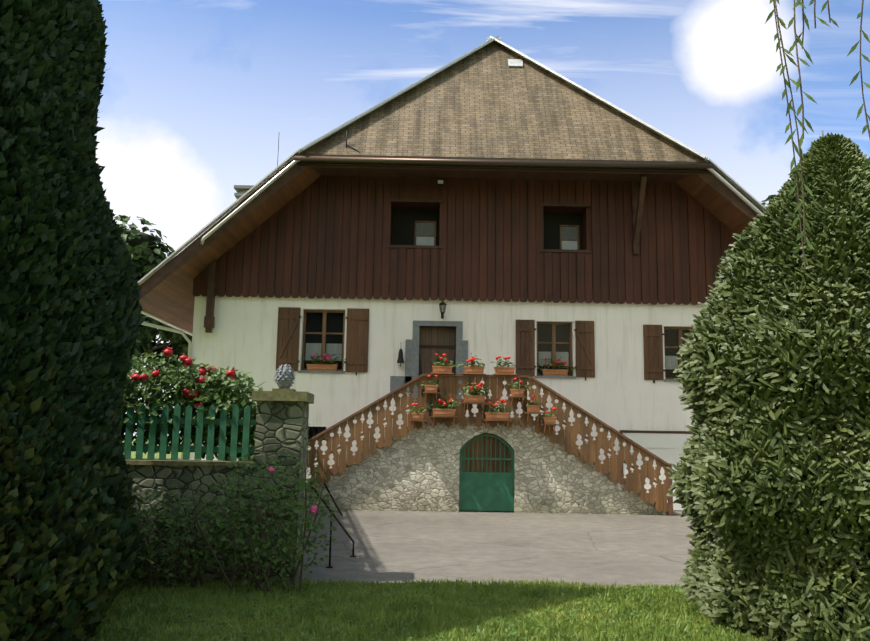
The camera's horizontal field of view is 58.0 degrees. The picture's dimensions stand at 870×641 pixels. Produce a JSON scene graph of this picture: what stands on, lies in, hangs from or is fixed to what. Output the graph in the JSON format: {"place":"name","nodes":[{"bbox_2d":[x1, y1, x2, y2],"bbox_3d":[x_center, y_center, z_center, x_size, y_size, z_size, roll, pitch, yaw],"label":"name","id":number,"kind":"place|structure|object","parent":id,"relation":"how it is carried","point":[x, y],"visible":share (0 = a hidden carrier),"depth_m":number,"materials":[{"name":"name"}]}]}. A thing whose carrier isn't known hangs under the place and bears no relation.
{"place":"outdoors","nodes":[
{"label":"outdoors","id":0,"kind":"place"},
{"bbox_2d":[154,456,695,586],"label":"paved courtyard","id":1,"kind":"structure","parent":0,"point":[598,549],"depth_m":12.00,"materials":[{"name":"grey concrete"}]},
{"bbox_2d":[114,215,191,377],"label":"tree","id":2,"kind":"object","parent":1,"relation":"on","point":[148,255],"visible":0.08,"depth_m":44.64,"materials":[{"name":"green plant"}]},
{"bbox_2d":[310,481,355,567],"bbox_3d":[-1.285,2.587,10.055,0.110,1.092,1.854,-1,-9,11],"label":"iron handrail","id":3,"kind":"object","parent":1,"relation":"on","point":[339,522],"visible":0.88,"depth_m":9.92,"materials":[{"name":"black metal"}]},
{"bbox_2d":[190,294,705,510],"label":"plaster house walls","id":4,"kind":"structure","parent":1,"relation":"on","point":[618,392],"depth_m":19.60,"materials":[{"name":"white paint"}]},
{"bbox_2d":[234,185,254,204],"bbox_3d":[-7.407,0.407,30.092,0.960,11.270,1.040,1,-9,-1],"label":"chimney stack","id":5,"kind":"object","parent":4,"relation":"on","point":[241,190],"visible":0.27,"depth_m":30.43,"materials":[{"name":"grey stone"}]},
{"bbox_2d":[308,426,325,439],"bbox_3d":[-2.927,2.782,19.364,0.510,0.330,0.100,1,-9,-1],"label":"basement window","id":6,"kind":"structure","parent":4,"relation":"attached to","point":[315,430],"depth_m":19.33,"materials":[{"name":"black metal"}]},
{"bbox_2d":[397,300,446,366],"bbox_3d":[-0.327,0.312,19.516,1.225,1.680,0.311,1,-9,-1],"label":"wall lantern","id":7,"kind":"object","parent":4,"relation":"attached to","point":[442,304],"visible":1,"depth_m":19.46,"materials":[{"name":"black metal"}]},
{"bbox_2d":[390,321,467,415],"bbox_3d":[-0.146,1.222,19.620,1.920,2.420,0.235,1,-9,-1],"label":"door surround","id":8,"kind":"object","parent":4,"relation":"attached to","point":[424,345],"visible":0.58,"depth_m":19.68,"materials":[{"name":"grey stone"}]},
{"bbox_2d":[139,41,763,332],"bbox_3d":[1.546,-2.938,28.287,17.670,8.349,18.600,1,-9,-1],"label":"roof slate","id":9,"kind":"object","parent":4,"relation":"on","point":[487,101],"visible":0.29,"depth_m":19.69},
{"bbox_2d":[277,130,359,165],"bbox_3d":[-3.861,-4.313,23.439,0.337,6.301,9.547,5,-10,-24],"label":"antenna","id":10,"kind":"object","parent":9,"relation":"attached to","point":[346,146],"visible":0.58,"depth_m":19.21,"materials":[{"name":"grey metal"}]},
{"bbox_2d":[138,36,765,285],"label":"roof edge trim","id":11,"kind":"structure","parent":4,"relation":"on","point":[512,62],"depth_m":19.51,"materials":[{"name":"grey metal"}]},
{"bbox_2d":[141,160,762,459],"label":"zinc gutter pipes","id":12,"kind":"object","parent":11,"relation":"attached to","point":[180,330],"visible":0.48,"depth_m":18.84,"materials":[{"name":"grey metal"}]},
{"bbox_2d":[304,165,692,182],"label":"eave soffit","id":13,"kind":"structure","parent":11,"relation":"on","point":[488,174],"depth_m":19.65,"materials":[{"name":"brown wood"}]},
{"bbox_2d":[294,154,712,171],"bbox_3d":[1.653,-3.812,18.940,10.068,0.240,0.185,1,-9,-1],"label":"roof gutter","id":14,"kind":"object","parent":11,"relation":"attached to","point":[502,163],"visible":0.88,"depth_m":18.90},
{"bbox_2d":[276,307,664,382],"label":"window shutters","id":15,"kind":"object","parent":4,"relation":"attached to","point":[584,347],"depth_m":19.61,"materials":[{"name":"brown wood"}]},
{"bbox_2d":[225,180,736,301],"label":"gable backing boards","id":16,"kind":"object","parent":4,"relation":"attached to","point":[405,217],"visible":0.1,"depth_m":20.37,"materials":[{"name":"brown wood"}]},
{"bbox_2d":[193,175,736,304],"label":"cladding planks","id":17,"kind":"object","parent":16,"relation":"attached to","point":[538,275],"visible":0.79,"depth_m":19.90,"materials":[{"name":"brown wood"}]},
{"bbox_2d":[204,175,646,332],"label":"roof brackets","id":18,"kind":"object","parent":17,"relation":"attached to","point":[637,201],"visible":0.56,"depth_m":19.58,"materials":[{"name":"brown wood"}]},
{"bbox_2d":[437,179,443,185],"bbox_3d":[0.141,-3.523,20.092,0.180,0.130,0.142,1,-9,-1],"label":"eave spotlight","id":19,"kind":"object","parent":17,"relation":"attached to","point":[440,182],"visible":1,"depth_m":20.02,"materials":[{"name":"white metal"}]},
{"bbox_2d":[387,199,589,252],"bbox_3d":[1.363,-2.404,20.036,5.160,1.320,0.145,1,-9,-1],"label":"window frame trim","id":20,"kind":"structure","parent":17,"relation":"attached to","point":[568,205],"depth_m":20.04,"materials":[{"name":"brown wood"}]},
{"bbox_2d":[414,221,579,249],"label":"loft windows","id":21,"kind":"structure","parent":16,"relation":"attached to","point":[424,232],"depth_m":20.59,"materials":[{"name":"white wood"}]},
{"bbox_2d":[298,310,692,381],"bbox_3d":[1.667,0.641,19.805,10.110,1.680,0.410,1,-9,-1],"label":"window glass","id":22,"kind":"object","parent":4,"relation":"attached to","point":[323,331],"visible":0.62,"depth_m":19.90,"materials":[{"name":"glass"}]},
{"bbox_2d":[620,430,694,509],"bbox_3d":[5.896,3.680,19.226,2.720,1.930,0.060,1,-9,-1],"label":"garage door","id":23,"kind":"structure","parent":4,"relation":"attached to","point":[656,439],"depth_m":19.29,"materials":[{"name":"white paint"}]},
{"bbox_2d":[330,417,680,513],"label":"stone stair steps","id":24,"kind":"structure","parent":1,"relation":"on","point":[473,424],"depth_m":18.12,"materials":[{"name":"grey stone"}]},
{"bbox_2d":[459,434,513,510],"bbox_3d":[1.193,3.509,18.162,1.250,1.740,0.060,1,-9,-1],"label":"arched door","id":25,"kind":"structure","parent":24,"relation":"attached to","point":[486,491],"depth_m":18.11,"materials":[{"name":"paint"}]},
{"bbox_2d":[459,433,513,511],"bbox_3d":[1.192,3.524,18.261,1.270,1.800,0.001,1,-9,-1],"label":"door grille","id":26,"kind":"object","parent":24,"relation":"attached to","point":[488,455],"depth_m":18.32,"materials":[{"name":"green metal"}]},
{"bbox_2d":[308,374,672,515],"bbox_3d":[0.841,2.806,18.022,9.163,3.135,0.130,1,-9,-1],"label":"stair handrail","id":27,"kind":"object","parent":24,"relation":"on","point":[670,503],"visible":0.69,"depth_m":18.08,"materials":[{"name":"brown wood"}]},
{"bbox_2d":[301,353,574,432],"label":"flower boxes","id":28,"kind":"object","parent":27,"relation":"on","point":[443,411],"visible":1,"depth_m":18.02,"materials":[{"name":"ceramic"}]},
{"bbox_2d":[761,195,774,207],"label":"tree","id":29,"kind":"object","parent":1,"relation":"on","point":[769,197],"depth_m":47.79,"materials":[{"name":"green plant"}]},
{"bbox_2d":[87,438,780,640],"bbox_3d":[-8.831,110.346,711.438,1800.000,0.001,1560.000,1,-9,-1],"label":"lawn","id":30,"kind":"structure","parent":0,"point":[133,455],"depth_m":7.47,"materials":[{"name":"green plant"}]},
{"bbox_2d":[0,0,147,640],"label":"thuja tree","id":31,"kind":"object","parent":30,"relation":"on","point":[71,321],"visible":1,"depth_m":6.10,"materials":[{"name":"green plant"}]},
{"bbox_2d":[125,401,308,584],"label":"stone wall","id":32,"kind":"structure","parent":30,"relation":"on","point":[281,426],"depth_m":8.83,"materials":[{"name":"grey stone"}]},
{"bbox_2d":[120,403,255,460],"bbox_3d":[-3.990,1.662,11.690,6.459,0.650,11.634,-6,-11,36],"label":"picket fence","id":33,"kind":"object","parent":32,"relation":"on","point":[186,448],"visible":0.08,"depth_m":9.08,"materials":[{"name":"paint"}]},
{"bbox_2d":[252,364,313,403],"bbox_3d":[-1.766,0.733,9.221,0.620,0.450,0.600,1,-9,-1],"label":"pine cone finial","id":34,"kind":"object","parent":32,"relation":"on","point":[285,377],"visible":1,"depth_m":8.91,"materials":[{"name":"grey stone"}]},
{"bbox_2d":[121,346,338,595],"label":"rose bushes","id":35,"kind":"object","parent":30,"relation":"on","point":[220,394],"visible":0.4,"depth_m":8.44,"materials":[{"name":"green plant"}]},
{"bbox_2d":[666,131,869,640],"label":"tree","id":36,"kind":"object","parent":30,"relation":"on","point":[770,476],"visible":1,"depth_m":6.61,"materials":[{"name":"green leaf"}]},
{"bbox_2d":[95,0,869,435],"label":"sky","id":37,"kind":"structure","parent":0,"point":[198,98],"materials":[{"name":"blue"}]},
{"bbox_2d":[306,425,680,514],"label":"stone staircase wall","id":38,"kind":"structure","parent":0,"point":[415,469],"depth_m":18.02,"materials":[{"name":"grey stone"}]},
{"bbox_2d":[307,381,656,502],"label":"balustrade cutouts","id":39,"kind":"object","parent":38,"relation":"on","point":[525,399],"visible":0.19,"depth_m":18.08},
{"bbox_2d":[306,376,668,511],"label":"balustrade planks","id":40,"kind":"object","parent":38,"relation":"attached to","point":[566,436],"visible":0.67,"depth_m":18.04,"materials":[{"name":"brown wood"}]},
{"bbox_2d":[765,0,869,268],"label":"hanging branches","id":41,"kind":"object","parent":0,"point":[798,83],"visible":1,"depth_m":3.27,"materials":[{"name":"green plant"}]}
]}

